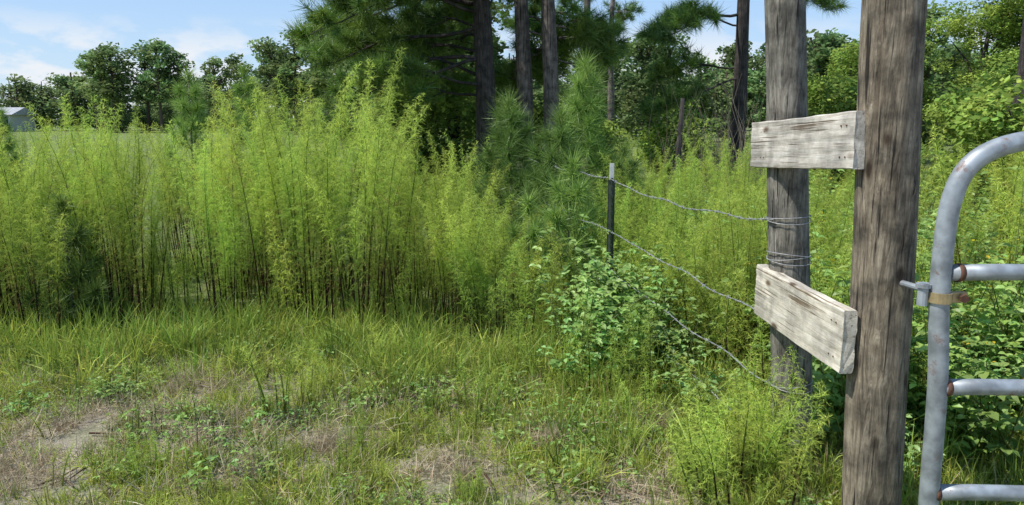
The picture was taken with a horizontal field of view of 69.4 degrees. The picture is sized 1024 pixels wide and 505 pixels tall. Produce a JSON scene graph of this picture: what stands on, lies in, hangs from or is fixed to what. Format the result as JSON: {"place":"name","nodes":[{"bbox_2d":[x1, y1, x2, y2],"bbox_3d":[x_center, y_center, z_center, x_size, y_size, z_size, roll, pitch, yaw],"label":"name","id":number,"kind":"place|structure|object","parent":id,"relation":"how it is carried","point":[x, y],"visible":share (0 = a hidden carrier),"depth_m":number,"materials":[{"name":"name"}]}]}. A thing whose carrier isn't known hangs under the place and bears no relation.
{"place":"outdoors","nodes":[
{"label":"outdoors","id":0,"kind":"place"},
{"bbox_2d":[3,115,35,131],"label":"walls","id":1,"kind":"structure","parent":0,"point":[19,119],"depth_m":99.49,"materials":[{"name":"grey metal"}]},
{"bbox_2d":[0,107,37,114],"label":"roof","id":2,"kind":"structure","parent":1,"relation":"on","point":[18,111],"depth_m":98.91,"materials":[{"name":"grey metal"}]},
{"bbox_2d":[0,0,1019,120],"label":"sky","id":3,"kind":"structure","parent":0,"point":[39,38],"materials":[{"name":"blue"}]},
{"bbox_2d":[0,123,1022,504],"bbox_3d":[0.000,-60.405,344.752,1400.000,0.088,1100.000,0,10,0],"label":"ground","id":4,"kind":"structure","parent":0,"point":[86,437],"depth_m":3.79,"materials":[{"name":"soil"}]},
{"bbox_2d":[0,103,30,227],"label":"pine sapling","id":5,"kind":"object","parent":4,"relation":"on","point":[10,147],"visible":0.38,"depth_m":9.95,"materials":[{"name":"green plant"}]},
{"bbox_2d":[13,185,124,326],"bbox_3d":[-3.255,0.046,5.487,0.811,1.165,0.747,7,12,35],"label":"pine sapling","id":6,"kind":"object","parent":4,"relation":"on","point":[84,272],"visible":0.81,"depth_m":5.42,"materials":[{"name":"green plant"}]},
{"bbox_2d":[156,64,222,237],"bbox_3d":[-4.314,-1.361,9.907,1.017,2.370,1.049,-5,11,-25],"label":"pine sapling","id":7,"kind":"object","parent":4,"relation":"on","point":[187,108],"visible":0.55,"depth_m":9.81,"materials":[{"name":"green plant"}]},
{"bbox_2d":[226,59,283,216],"bbox_3d":[-3.442,-1.384,9.918,0.984,2.412,0.952,0,10,0],"label":"pine sapling","id":8,"kind":"object","parent":4,"relation":"on","point":[247,87],"visible":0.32,"depth_m":9.69,"materials":[{"name":"green plant"}]},
{"bbox_2d":[0,47,566,342],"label":"dogfennel thicket","id":9,"kind":"object","parent":4,"relation":"on","point":[297,204],"visible":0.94,"depth_m":5.67,"materials":[{"name":"green plant"}]},
{"bbox_2d":[16,370,678,504],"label":"fallen twigs","id":10,"kind":"object","parent":4,"relation":"on","point":[72,485],"visible":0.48,"depth_m":3.46,"materials":[{"name":"wood"}]},
{"bbox_2d":[279,0,498,219],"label":"pine tree","id":11,"kind":"object","parent":4,"relation":"on","point":[418,40],"visible":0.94,"depth_m":11.51,"materials":[{"name":"green plant"}]},
{"bbox_2d":[308,1,498,200],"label":"pine tree","id":12,"kind":"object","parent":4,"relation":"on","point":[465,77],"visible":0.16,"depth_m":14.21,"materials":[{"name":"green plant"}]},
{"bbox_2d":[364,67,497,205],"bbox_3d":[-1.497,-2.077,13.845,2.658,2.769,2.855,0,10,0],"label":"shrub","id":13,"kind":"object","parent":4,"relation":"on","point":[435,116],"visible":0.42,"depth_m":13.45,"materials":[{"name":"green plant"}]},
{"bbox_2d":[0,0,979,147],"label":"distant treeline","id":14,"kind":"object","parent":4,"relation":"on","point":[111,84],"visible":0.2,"depth_m":77.40,"materials":[{"name":"green plant"}]},
{"bbox_2d":[461,84,547,252],"bbox_3d":[-0.069,-0.964,8.598,1.352,2.052,1.468,0,10,0],"label":"pine sapling","id":15,"kind":"object","parent":4,"relation":"on","point":[510,140],"visible":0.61,"depth_m":8.44,"materials":[{"name":"green plant"}]},
{"bbox_2d":[0,121,1008,246],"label":"field weeds","id":16,"kind":"object","parent":4,"relation":"on","point":[151,139],"visible":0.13,"depth_m":11.12,"materials":[{"name":"green plant"}]},
{"bbox_2d":[0,296,1022,504],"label":"dogfennel seedlings","id":17,"kind":"object","parent":4,"relation":"on","point":[301,392],"visible":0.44,"depth_m":3.69,"materials":[{"name":"green plant"}]},
{"bbox_2d":[0,140,1023,504],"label":"tall grass","id":18,"kind":"structure","parent":4,"relation":"on","point":[180,334],"depth_m":4.75,"materials":[{"name":"green plant"}]},
{"bbox_2d":[0,291,1023,504],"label":"grass","id":19,"kind":"structure","parent":4,"relation":"on","point":[908,497],"depth_m":3.53,"materials":[{"name":"green plant"}]},
{"bbox_2d":[0,180,1023,504],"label":"dogfennel","id":20,"kind":"object","parent":4,"relation":"on","point":[724,326],"visible":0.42,"depth_m":4.70,"materials":[{"name":"green plant"}]},
{"bbox_2d":[0,308,1023,504],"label":"dry grass","id":21,"kind":"structure","parent":4,"relation":"on","point":[105,411],"depth_m":3.61,"materials":[{"name":"beige plant"}]},
{"bbox_2d":[0,310,1023,504],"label":"leafy ground weeds","id":22,"kind":"object","parent":4,"relation":"on","point":[108,392],"visible":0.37,"depth_m":3.79,"materials":[{"name":"green plant"}]},
{"bbox_2d":[460,85,575,191],"bbox_3d":[0.008,-2.344,15.863,2.820,2.520,3.503,0,10,0],"label":"shrub","id":23,"kind":"object","parent":4,"relation":"on","point":[538,110],"visible":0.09,"depth_m":15.19,"materials":[{"name":"green plant"}]},
{"bbox_2d":[488,186,560,309],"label":"pine sapling","id":24,"kind":"object","parent":4,"relation":"on","point":[533,232],"visible":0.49,"depth_m":6.03,"materials":[{"name":"green plant"}]},
{"bbox_2d":[434,0,635,174],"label":"pine tree","id":25,"kind":"object","parent":4,"relation":"on","point":[548,56],"visible":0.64,"depth_m":12.05,"materials":[{"name":"green plant"}]},
{"bbox_2d":[457,0,630,215],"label":"pine tree","id":26,"kind":"object","parent":4,"relation":"on","point":[525,72],"visible":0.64,"depth_m":12.29,"materials":[{"name":"green plant"}]},
{"bbox_2d":[507,95,600,257],"bbox_3d":[0.415,-0.660,7.401,1.082,1.879,1.131,0,10,0],"label":"pine sapling","id":27,"kind":"object","parent":4,"relation":"on","point":[561,137],"visible":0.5,"depth_m":7.30,"materials":[{"name":"green plant"}]},
{"bbox_2d":[495,0,636,179],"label":"pine tree","id":28,"kind":"object","parent":4,"relation":"on","point":[507,20],"visible":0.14,"depth_m":17.74,"materials":[{"name":"green plant"}]},
{"bbox_2d":[527,142,615,298],"bbox_3d":[0.500,-0.255,6.312,0.887,1.466,0.899,0,10,0],"label":"pine sapling","id":29,"kind":"object","parent":4,"relation":"on","point":[575,195],"visible":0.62,"depth_m":6.29,"materials":[{"name":"green plant"}]},
{"bbox_2d":[532,46,617,235],"bbox_3d":[0.792,-1.095,8.256,1.265,2.432,1.227,0,10,0],"label":"pine sapling","id":30,"kind":"object","parent":4,"relation":"on","point":[585,122],"visible":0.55,"depth_m":8.01,"materials":[{"name":"green plant"}]},
{"bbox_2d":[542,97,630,170],"bbox_3d":[2.088,-3.701,23.607,3.456,2.512,2.768,0,10,0],"label":"shrub","id":31,"kind":"object","parent":4,"relation":"on","point":[616,129],"visible":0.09,"depth_m":23.29,"materials":[{"name":"green plant"}]},
{"bbox_2d":[557,0,646,155],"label":"pine tree","id":32,"kind":"object","parent":4,"relation":"on","point":[611,5],"visible":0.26,"depth_m":23.48,"materials":[{"name":"green plant"}]},
{"bbox_2d":[584,136,656,244],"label":"pine sapling","id":33,"kind":"object","parent":4,"relation":"on","point":[634,165],"visible":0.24,"depth_m":7.95,"materials":[{"name":"green plant"}]},
{"bbox_2d":[518,158,812,449],"bbox_3d":[0.633,-0.032,6.163,0.281,1.480,5.992,-2,10,-12],"label":"barbed wire fence","id":34,"kind":"object","parent":4,"relation":"on","point":[612,182],"visible":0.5,"depth_m":4.77,"materials":[{"name":"grey metal"}]},
{"bbox_2d":[628,95,725,181],"bbox_3d":[4.598,-3.035,19.608,2.827,2.470,3.305,0,10,0],"label":"shrub","id":35,"kind":"object","parent":4,"relation":"on","point":[652,135],"visible":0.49,"depth_m":19.39,"materials":[{"name":"green plant"}]},
{"bbox_2d":[674,98,684,186],"bbox_3d":[2.019,-0.930,8.978,0.100,1.852,0.077,-4,11,-22],"label":"dead tree stem","id":36,"kind":"object","parent":4,"relation":"on","point":[680,131],"visible":0.43,"depth_m":8.88,"materials":[{"name":"grey wood"}]},
{"bbox_2d":[620,69,766,222],"bbox_3d":[3.306,-1.534,11.086,2.850,2.300,2.648,-3,11,-18],"label":"dead brush","id":37,"kind":"object","parent":4,"relation":"on","point":[728,138],"visible":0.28,"depth_m":10.96,"materials":[{"name":"plant"}]},
{"bbox_2d":[625,0,854,192],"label":"pine tree","id":38,"kind":"object","parent":4,"relation":"on","point":[690,15],"visible":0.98,"depth_m":13.46,"materials":[{"name":"green plant"}]},
{"bbox_2d":[520,164,1023,473],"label":"broadleaf weeds","id":39,"kind":"object","parent":4,"relation":"on","point":[988,361],"visible":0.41,"depth_m":4.19,"materials":[{"name":"green plant"}]},
{"bbox_2d":[530,108,1023,365],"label":"tall weeds","id":40,"kind":"object","parent":4,"relation":"on","point":[1011,191],"visible":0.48,"depth_m":5.45,"materials":[{"name":"green plant"}]},
{"bbox_2d":[764,0,811,470],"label":"wooden fence post","id":41,"kind":"object","parent":4,"relation":"on","point":[786,78],"visible":0.54,"depth_m":3.19,"materials":[{"name":"grey wood"}]},
{"bbox_2d":[754,264,857,373],"bbox_3d":[1.182,0.249,3.049,0.058,0.240,0.821,-1,11,-3],"label":"wooden board","id":42,"kind":"object","parent":41,"relation":"attached to","point":[821,327],"visible":1,"depth_m":2.91,"materials":[{"name":"beige wood"}]},
{"bbox_2d":[750,111,864,168],"bbox_3d":[1.159,-0.437,2.953,0.061,0.206,0.825,-1,7,-6],"label":"wooden board","id":43,"kind":"object","parent":41,"relation":"attached to","point":[831,141],"visible":1,"depth_m":2.83,"materials":[{"name":"grey wood"}]},
{"bbox_2d":[807,71,857,192],"bbox_3d":[7.301,-2.723,16.792,2.887,2.961,2.931,0,10,0],"label":"shrub","id":44,"kind":"object","parent":4,"relation":"on","point":[820,88],"visible":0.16,"depth_m":16.28,"materials":[{"name":"green plant"}]},
{"bbox_2d":[807,41,858,115],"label":"oak tree","id":45,"kind":"object","parent":4,"relation":"on","point":[851,56],"visible":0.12,"depth_m":25.13,"materials":[{"name":"green plant"}]},
{"bbox_2d":[824,35,943,115],"bbox_3d":[13.772,-5.917,27.552,4.749,5.298,3.816,0,10,0],"label":"oak tree","id":46,"kind":"object","parent":4,"relation":"on","point":[925,92],"visible":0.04,"depth_m":26.98,"materials":[{"name":"green plant"}]},
{"bbox_2d":[841,0,927,504],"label":"wooden fence post","id":47,"kind":"object","parent":4,"relation":"on","point":[889,103],"visible":0.92,"depth_m":2.57,"materials":[{"name":"brown wood"}]},
{"bbox_2d":[900,131,1023,504],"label":"metal gate","id":48,"kind":"structure","parent":47,"relation":"attached to","point":[936,295],"depth_m":2.41,"materials":[{"name":"metal"}]},
{"bbox_2d":[921,53,1018,163],"bbox_3d":[11.793,-3.123,17.975,3.937,3.190,3.312,0,10,0],"label":"shrub","id":49,"kind":"object","parent":4,"relation":"on","point":[1010,63],"visible":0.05,"depth_m":17.99,"materials":[{"name":"green plant"}]},
{"bbox_2d":[919,75,1023,221],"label":"shrub","id":50,"kind":"object","parent":4,"relation":"on","point":[993,113],"visible":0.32,"depth_m":10.31,"materials":[{"name":"green plant"}]},
{"bbox_2d":[925,0,1023,101],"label":"oak tree","id":51,"kind":"object","parent":4,"relation":"on","point":[1000,21],"visible":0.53,"depth_m":26.14,"materials":[{"name":"green plant"}]},
{"bbox_2d":[926,66,1023,201],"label":"shrub","id":52,"kind":"object","parent":4,"relation":"on","point":[953,95],"visible":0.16,"depth_m":13.65,"materials":[{"name":"green plant"}]},
{"bbox_2d":[1012,15,1023,103],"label":"pine tree","id":53,"kind":"object","parent":4,"relation":"on","point":[1020,70],"visible":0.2,"depth_m":15.76,"materials":[{"name":"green plant"}]}
]}

